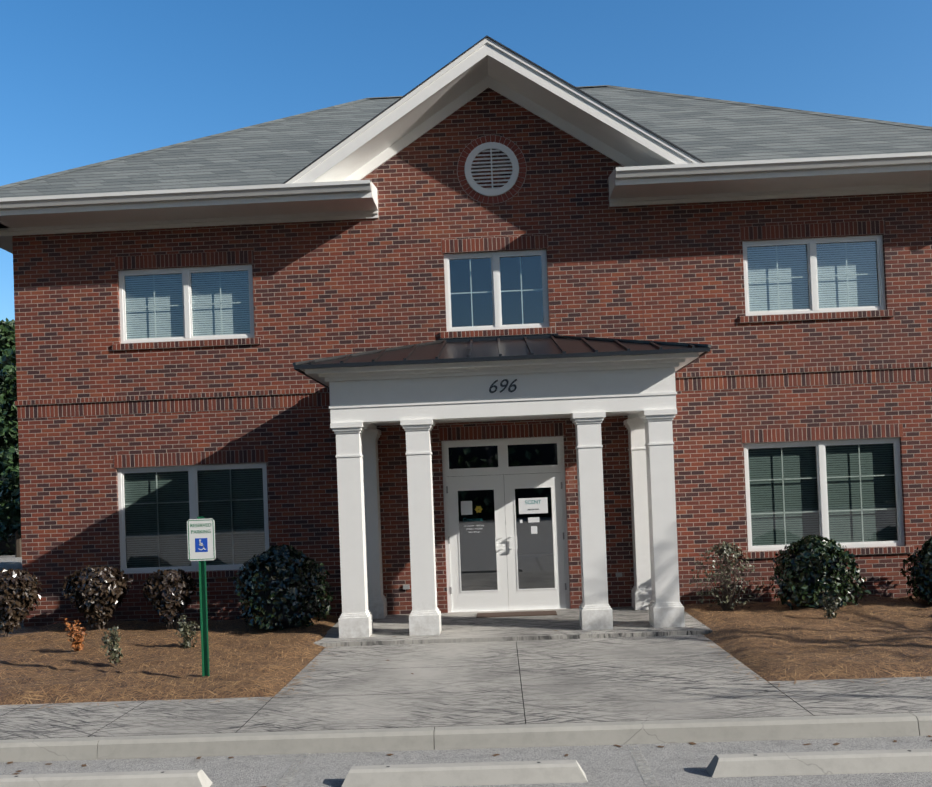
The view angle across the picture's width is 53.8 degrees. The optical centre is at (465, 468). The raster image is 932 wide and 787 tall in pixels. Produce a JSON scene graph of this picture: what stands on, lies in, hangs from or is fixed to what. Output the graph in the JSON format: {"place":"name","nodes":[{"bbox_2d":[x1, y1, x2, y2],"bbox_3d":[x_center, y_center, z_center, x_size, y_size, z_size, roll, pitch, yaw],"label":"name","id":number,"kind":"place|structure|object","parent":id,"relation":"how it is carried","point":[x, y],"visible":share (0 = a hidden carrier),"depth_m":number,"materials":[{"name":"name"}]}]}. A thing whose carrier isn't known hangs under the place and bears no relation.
{"place":"outdoors","nodes":[
{"label":"outdoors","id":0,"kind":"place"},
{"bbox_2d":[125,270,249,338],"bbox_3d":[-4.504,-2.654,14.943,2.090,1.090,0.001,-2,-1,2],"label":"window glass","id":1,"kind":"structure","parent":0,"point":[135,319],"depth_m":14.94,"materials":[{"name":"clear glass"}]},
{"bbox_2d":[124,468,264,567],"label":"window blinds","id":2,"kind":"object","parent":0,"point":[204,487],"depth_m":14.89,"materials":[{"name":"grey plastic"}]},
{"bbox_2d":[187,518,215,560],"bbox_3d":[-2.894,0.773,10.047,0.305,0.457,0.003,-2,-1,2],"label":"parking sign","id":3,"kind":"object","parent":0,"point":[209,554],"visible":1,"depth_m":10.04,"materials":[{"name":"white metal"}]},
{"bbox_2d":[0,635,931,739],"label":"sidewalk","id":4,"kind":"structure","parent":0,"point":[648,678],"depth_m":8.96,"materials":[{"name":"concrete"}]},
{"bbox_2d":[0,554,931,786],"bbox_3d":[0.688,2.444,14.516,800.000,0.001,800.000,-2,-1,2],"label":"asphalt ground","id":5,"kind":"structure","parent":0,"point":[677,764],"depth_m":7.38,"materials":[{"name":"grey asphalt"}]},
{"bbox_2d":[0,525,14,555],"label":"hedge","id":6,"kind":"object","parent":5,"relation":"on","point":[8,547],"depth_m":38.36,"materials":[{"name":"plant"}]},
{"bbox_2d":[0,348,20,541],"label":"pine tree","id":7,"kind":"object","parent":5,"relation":"on","point":[9,467],"visible":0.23,"depth_m":30.30,"materials":[{"name":"green plant"}]},
{"bbox_2d":[0,317,21,556],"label":"pine tree","id":8,"kind":"object","parent":5,"relation":"on","point":[7,333],"visible":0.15,"depth_m":36.59,"materials":[{"name":"green plant"}]},
{"bbox_2d":[0,769,212,786],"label":"wheel stop","id":9,"kind":"object","parent":5,"relation":"on","point":[182,778],"visible":1,"depth_m":6.93,"materials":[{"name":"concrete"}]},
{"bbox_2d":[0,615,339,704],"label":"mulch bed","id":10,"kind":"object","parent":5,"relation":"on","point":[48,664],"visible":0.75,"depth_m":11.10,"materials":[{"name":"brown wood"}]},
{"bbox_2d":[0,568,41,636],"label":"shrub","id":11,"kind":"object","parent":10,"relation":"on","point":[19,596],"visible":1,"depth_m":13.44,"materials":[{"name":"brown plant"}]},
{"bbox_2d":[64,618,86,650],"bbox_3d":[-5.144,2.206,12.129,0.316,0.496,0.277,-2,-1,2],"label":"shrub","id":12,"kind":"object","parent":10,"relation":"on","point":[78,639],"visible":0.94,"depth_m":12.07,"materials":[{"name":"orange plant"}]},
{"bbox_2d":[61,565,133,629],"bbox_3d":[-5.558,1.995,13.891,1.026,1.106,0.912,-2,-1,2],"label":"shrub","id":13,"kind":"object","parent":10,"relation":"on","point":[98,592],"visible":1,"depth_m":13.70,"materials":[{"name":"brown plant"}]},
{"bbox_2d":[101,626,122,665],"bbox_3d":[-4.279,2.150,11.146,0.231,0.493,0.296,-2,-1,2],"label":"shrub","id":14,"kind":"object","parent":10,"relation":"on","point":[115,638],"visible":1,"depth_m":11.10,"materials":[{"name":"green plant"}]},
{"bbox_2d":[142,569,196,629],"bbox_3d":[-4.463,2.000,13.864,0.797,1.004,0.677,-2,-1,2],"label":"shrub","id":15,"kind":"object","parent":10,"relation":"on","point":[170,591],"visible":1,"depth_m":13.69,"materials":[{"name":"brown plant"}]},
{"bbox_2d":[175,615,200,648],"bbox_3d":[-3.643,2.145,12.050,0.326,0.487,0.191,-2,-1,-20],"label":"shrub","id":16,"kind":"object","parent":10,"relation":"on","point":[184,631],"visible":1,"depth_m":12.03,"materials":[{"name":"green plant"}]},
{"bbox_2d":[197,517,209,676],"bbox_3d":[-2.867,1.461,10.052,0.080,1.880,0.030,-2,-1,2],"label":"parking sign post","id":17,"kind":"object","parent":10,"relation":"on","point":[204,619],"visible":0.65,"depth_m":10.05,"materials":[{"name":"green metal"}]},
{"bbox_2d":[190,523,209,526],"bbox_3d":[-2.899,0.615,10.047,0.229,0.036,0.002,-2,-1,2],"label":"sign lettering","id":18,"kind":"object","parent":17,"relation":"attached to","point":[200,525],"visible":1,"depth_m":10.05,"materials":[{"name":"green"}]},
{"bbox_2d":[195,538,207,551],"bbox_3d":[-2.892,0.832,10.043,0.136,0.150,0.002,-2,-1,2],"label":"handicap symbol","id":19,"kind":"object","parent":17,"relation":"attached to","point":[197,543],"visible":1,"depth_m":10.04,"materials":[{"name":"blue paint"}]},
{"bbox_2d":[188,519,214,559],"bbox_3d":[-2.894,0.773,10.044,0.281,0.433,0.002,-2,-1,2],"label":"sign border","id":20,"kind":"object","parent":17,"relation":"attached to","point":[188,539],"visible":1,"depth_m":10.04,"materials":[{"name":"green"}]},
{"bbox_2d":[232,544,333,629],"bbox_3d":[-2.707,1.774,13.608,1.423,1.319,1.380,-2,-1,2],"label":"shrub","id":21,"kind":"object","parent":10,"relation":"on","point":[284,584],"visible":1,"depth_m":13.28,"materials":[{"name":"green plant"}]},
{"bbox_2d":[341,760,587,786],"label":"wheel stop","id":22,"kind":"object","parent":5,"relation":"on","point":[488,773],"visible":1,"depth_m":6.81,"materials":[{"name":"concrete"}]},
{"bbox_2d":[0,712,931,761],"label":"curb","id":23,"kind":"structure","parent":5,"relation":"on","point":[516,736],"depth_m":7.75,"materials":[{"name":"concrete"}]},
{"bbox_2d":[5,618,931,786],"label":"debris","id":24,"kind":"object","parent":5,"relation":"on","point":[692,743],"visible":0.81,"depth_m":9.12,"materials":[{"name":"brown"}]},
{"bbox_2d":[12,87,931,627],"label":"building walls","id":25,"kind":"structure","parent":5,"relation":"on","point":[684,271],"depth_m":14.64,"materials":[{"name":"brick"}]},
{"bbox_2d":[117,570,242,579],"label":"sill","id":26,"kind":"structure","parent":25,"relation":"attached to","point":[195,574],"depth_m":14.66,"materials":[{"name":"brick"}]},
{"bbox_2d":[115,250,253,269],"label":"lintel","id":27,"kind":"structure","parent":25,"relation":"attached to","point":[185,259],"depth_m":14.79,"materials":[{"name":"brick"}]},
{"bbox_2d":[118,264,254,343],"bbox_3d":[-4.506,-2.655,14.873,2.200,1.200,0.089,-2,-1,2],"label":"window frame","id":28,"kind":"object","parent":25,"relation":"in","point":[186,272],"visible":0.92,"depth_m":14.84,"materials":[{"name":"white plastic"}]},
{"bbox_2d":[125,271,249,338],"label":"window blinds","id":29,"kind":"object","parent":28,"relation":"in","point":[181,306],"visible":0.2,"depth_m":14.88,"materials":[{"name":"white plastic"}]},
{"bbox_2d":[112,337,260,350],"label":"sill","id":30,"kind":"structure","parent":25,"relation":"attached to","point":[185,344],"depth_m":14.73,"materials":[{"name":"brick"}]},
{"bbox_2d":[114,449,267,467],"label":"lintel","id":31,"kind":"structure","parent":25,"relation":"attached to","point":[192,458],"depth_m":14.73,"materials":[{"name":"brick"}]},
{"bbox_2d":[117,462,268,573],"bbox_3d":[-4.374,0.792,14.813,2.440,1.700,0.089,-2,-1,2],"label":"window frame","id":32,"kind":"object","parent":25,"relation":"in","point":[192,470],"visible":0.73,"depth_m":14.79,"materials":[{"name":"white plastic"}]},
{"bbox_2d":[124,468,264,567],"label":"window blinds","id":33,"kind":"object","parent":32,"relation":"in","point":[188,513],"visible":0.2,"depth_m":14.82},
{"bbox_2d":[0,38,931,253],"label":"roof trim","id":34,"kind":"structure","parent":25,"relation":"attached to","point":[425,107],"depth_m":14.22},
{"bbox_2d":[0,86,931,197],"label":"roof shingles","id":35,"kind":"object","parent":34,"relation":"on","point":[283,151],"visible":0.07,"depth_m":15.52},
{"bbox_2d":[0,85,931,188],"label":"roof caps","id":36,"kind":"object","parent":35,"relation":"on","point":[365,99],"visible":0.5,"depth_m":16.91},
{"bbox_2d":[0,152,931,209],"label":"eaves gutters","id":37,"kind":"object","parent":34,"relation":"attached to","point":[771,165],"visible":0.67,"depth_m":13.85,"materials":[{"name":"white metal"}]},
{"bbox_2d":[282,35,704,183],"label":"gable trim","id":38,"kind":"structure","parent":34,"relation":"attached to","point":[442,68],"depth_m":13.86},
{"bbox_2d":[14,362,931,405],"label":"belt header","id":39,"kind":"object","parent":25,"relation":"attached to","point":[326,390],"visible":0.56,"depth_m":14.66,"materials":[{"name":"brick"}]},
{"bbox_2d":[17,367,931,418],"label":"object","id":40,"kind":"object","parent":25,"relation":"attached to","point":[323,399],"visible":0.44,"depth_m":14.68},
{"bbox_2d":[457,135,525,203],"bbox_3d":[0.410,-4.770,14.636,1.093,1.093,0.012,-2,-1,2],"label":"brick surround","id":41,"kind":"object","parent":25,"relation":"attached to","point":[493,200],"visible":0.98,"depth_m":14.63,"materials":[{"name":"red brick"}]},
{"bbox_2d":[457,135,526,203],"bbox_3d":[0.410,-4.770,14.638,1.110,1.110,0.001,-2,-1,2],"label":"vent ring mortar","id":42,"kind":"object","parent":41,"relation":"attached to","point":[484,195],"visible":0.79,"depth_m":14.64,"materials":[{"name":"grey concrete"}]},
{"bbox_2d":[465,142,518,195],"bbox_3d":[0.410,-4.770,14.639,0.860,0.860,0.065,-2,-1,2],"label":"gable vent","id":43,"kind":"object","parent":25,"relation":"attached to","point":[492,191],"visible":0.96,"depth_m":14.62,"materials":[{"name":"white paint"}]},
{"bbox_2d":[441,235,547,252],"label":"lintel","id":44,"kind":"structure","parent":25,"relation":"attached to","point":[495,244],"depth_m":14.62,"materials":[{"name":"brick"}]},
{"bbox_2d":[449,255,543,326],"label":"interior window","id":45,"kind":"structure","parent":25,"relation":"attached to","point":[481,303],"depth_m":16.30,"materials":[{"name":"glass"}]},
{"bbox_2d":[444,249,548,331],"bbox_3d":[0.488,-2.840,14.704,1.640,1.260,0.089,-2,-1,2],"label":"window frame","id":46,"kind":"object","parent":25,"relation":"attached to","point":[496,291],"visible":0.96,"depth_m":14.67,"materials":[{"name":"white plastic"}]},
{"bbox_2d":[449,256,543,326],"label":"window blinds","id":47,"kind":"object","parent":46,"relation":"in","point":[491,293],"visible":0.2,"depth_m":14.70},
{"bbox_2d":[350,207,644,352],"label":"expansion joints","id":48,"kind":"object","parent":25,"relation":"attached to","point":[352,288],"visible":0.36,"depth_m":14.67,"materials":[{"name":"red"}]},
{"bbox_2d":[440,327,555,338],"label":"sill","id":49,"kind":"structure","parent":25,"relation":"attached to","point":[500,332],"depth_m":14.56,"materials":[{"name":"brick"}]},
{"bbox_2d":[439,422,565,440],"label":"lintel","id":50,"kind":"structure","parent":25,"relation":"attached to","point":[501,431],"depth_m":14.56,"materials":[{"name":"brick"}]},
{"bbox_2d":[441,436,569,612],"bbox_3d":[0.630,0.882,14.633,1.940,2.730,0.120,-2,-1,2],"label":"door frame","id":51,"kind":"object","parent":25,"relation":"in","point":[498,481],"visible":1,"depth_m":14.61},
{"bbox_2d":[448,443,557,590],"bbox_3d":[0.626,0.778,14.635,1.730,2.313,0.001,-2,-1,2],"label":"door glass","id":52,"kind":"object","parent":51,"relation":"in","point":[535,557],"visible":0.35,"depth_m":14.64,"materials":[{"name":"glass"}]},
{"bbox_2d":[475,506,481,512],"bbox_3d":[0.201,0.643,14.644,0.130,0.113,0.001,-2,-1,2],"label":"sticker","id":53,"kind":"object","parent":52,"relation":"attached to","point":[477,508],"depth_m":14.64,"materials":[{"name":"yellow paper"}]},
{"bbox_2d":[461,497,547,533],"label":"door signs","id":54,"kind":"object","parent":52,"relation":"attached to","point":[524,507],"depth_m":14.62,"materials":[{"name":"white paper"}]},
{"bbox_2d":[446,482,566,593],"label":"door hinges","id":55,"kind":"object","parent":51,"relation":"attached to","point":[449,540],"depth_m":14.60,"materials":[{"name":"silver metal"}]},
{"bbox_2d":[495,537,517,549],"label":"door handles","id":56,"kind":"object","parent":51,"relation":"attached to","point":[501,537],"depth_m":14.53,"materials":[{"name":"silver metal"}]},
{"bbox_2d":[452,472,560,575],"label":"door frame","id":57,"kind":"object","parent":25,"relation":"attached to","point":[504,498],"depth_m":18.13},
{"bbox_2d":[403,572,621,589],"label":"wall boxes","id":58,"kind":"object","parent":25,"relation":"attached to","point":[618,574],"depth_m":14.45,"materials":[{"name":"grey"}]},
{"bbox_2d":[740,220,885,239],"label":"lintel","id":59,"kind":"structure","parent":25,"relation":"attached to","point":[812,230],"depth_m":14.45,"materials":[{"name":"brick"}]},
{"bbox_2d":[742,235,885,315],"bbox_3d":[5.481,-3.045,14.535,2.200,1.200,0.089,-2,-1,2],"label":"window frame","id":60,"kind":"object","parent":25,"relation":"attached to","point":[812,276],"visible":0.92,"depth_m":14.50,"materials":[{"name":"white plastic"}]},
{"bbox_2d":[747,242,878,310],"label":"window blinds","id":61,"kind":"object","parent":60,"relation":"in","point":[807,274],"visible":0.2,"depth_m":14.54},
{"bbox_2d":[739,309,894,322],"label":"sill","id":62,"kind":"structure","parent":25,"relation":"attached to","point":[817,316],"depth_m":14.39,"materials":[{"name":"brick"}]},
{"bbox_2d":[741,424,902,442],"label":"lintel","id":63,"kind":"structure","parent":25,"relation":"attached to","point":[822,433],"depth_m":14.39,"materials":[{"name":"brick"}]},
{"bbox_2d":[744,437,904,550],"bbox_3d":[5.613,0.402,14.474,2.440,1.700,0.089,-2,-1,2],"label":"window frame","id":64,"kind":"object","parent":25,"relation":"in","point":[822,477],"visible":0.75,"depth_m":14.44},
{"bbox_2d":[748,444,897,545],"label":"window blinds","id":65,"kind":"object","parent":64,"relation":"in","point":[828,492],"visible":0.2,"depth_m":14.47,"materials":[{"name":"white plastic"}]},
{"bbox_2d":[742,546,913,558],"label":"sill","id":66,"kind":"structure","parent":25,"relation":"attached to","point":[854,551],"depth_m":14.31,"materials":[{"name":"brick"}]},
{"bbox_2d":[314,607,711,646],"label":"porch slab","id":67,"kind":"structure","parent":5,"relation":"on","point":[471,627],"depth_m":12.61,"materials":[{"name":"concrete"}]},
{"bbox_2d":[330,409,684,637],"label":"portico columns","id":68,"kind":"structure","parent":67,"relation":"on","point":[655,591],"depth_m":12.53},
{"bbox_2d":[300,352,703,429],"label":"portico entablature","id":69,"kind":"structure","parent":68,"relation":"on","point":[629,386],"depth_m":12.48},
{"bbox_2d":[293,333,710,387],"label":"portico roof","id":70,"kind":"structure","parent":69,"relation":"on","point":[498,348],"depth_m":12.68,"materials":[{"name":"metal"}]},
{"bbox_2d":[489,379,516,392],"bbox_3d":[0.505,-1.128,12.492,0.386,0.182,0.016,-2,-1,2],"label":"house number","id":71,"kind":"object","parent":69,"relation":"attached to","point":[501,385],"visible":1,"depth_m":12.48,"materials":[{"name":"black paint"}]},
{"bbox_2d":[476,611,556,617],"bbox_3d":[0.775,2.227,14.106,1.220,0.012,0.420,-2,-1,2],"label":"doormat","id":72,"kind":"object","parent":67,"relation":"on","point":[514,614],"visible":1,"depth_m":14.06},
{"bbox_2d":[683,596,931,681],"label":"mulch bed","id":73,"kind":"object","parent":5,"relation":"on","point":[876,637],"visible":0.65,"depth_m":11.05,"materials":[{"name":"brown plant"}]},
{"bbox_2d":[689,541,763,611],"bbox_3d":[3.880,1.629,13.745,1.119,1.111,0.940,-2,-1,2],"label":"shrub","id":74,"kind":"object","parent":73,"relation":"on","point":[727,604],"visible":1,"depth_m":13.67,"materials":[{"name":"green plant"}]},
{"bbox_2d":[769,534,871,609],"bbox_3d":[5.186,1.546,13.610,1.435,1.172,1.094,-2,-1,2],"label":"shrub","id":75,"kind":"object","parent":73,"relation":"on","point":[808,569],"visible":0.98,"depth_m":13.29,"materials":[{"name":"green plant"}]},
{"bbox_2d":[820,590,841,618],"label":"shrub","id":76,"kind":"object","parent":73,"relation":"on","point":[829,610],"visible":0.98,"depth_m":12.45,"materials":[{"name":"green plant"}]},
{"bbox_2d":[900,537,931,604],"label":"shrub","id":77,"kind":"object","parent":73,"relation":"on","point":[921,578],"visible":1,"depth_m":13.51,"materials":[{"name":"green plant"}]},
{"bbox_2d":[706,748,931,777],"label":"wheel stop","id":78,"kind":"object","parent":5,"relation":"on","point":[822,763],"visible":1,"depth_m":6.75,"materials":[{"name":"concrete"}]},
{"bbox_2d":[0,0,931,320],"label":"sky","id":79,"kind":"structure","parent":0,"point":[83,82],"materials":[{"name":"blue"}]},
{"bbox_2d":[747,241,878,310],"bbox_3d":[5.483,-3.044,14.604,2.090,1.090,0.001,-2,-1,2],"label":"window glass","id":80,"kind":"structure","parent":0,"point":[836,287],"depth_m":14.60,"materials":[{"name":"clear glass"}]},
{"bbox_2d":[748,443,897,545],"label":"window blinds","id":81,"kind":"object","parent":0,"point":[763,470],"depth_m":14.54,"materials":[{"name":"white plastic"}]}
]}

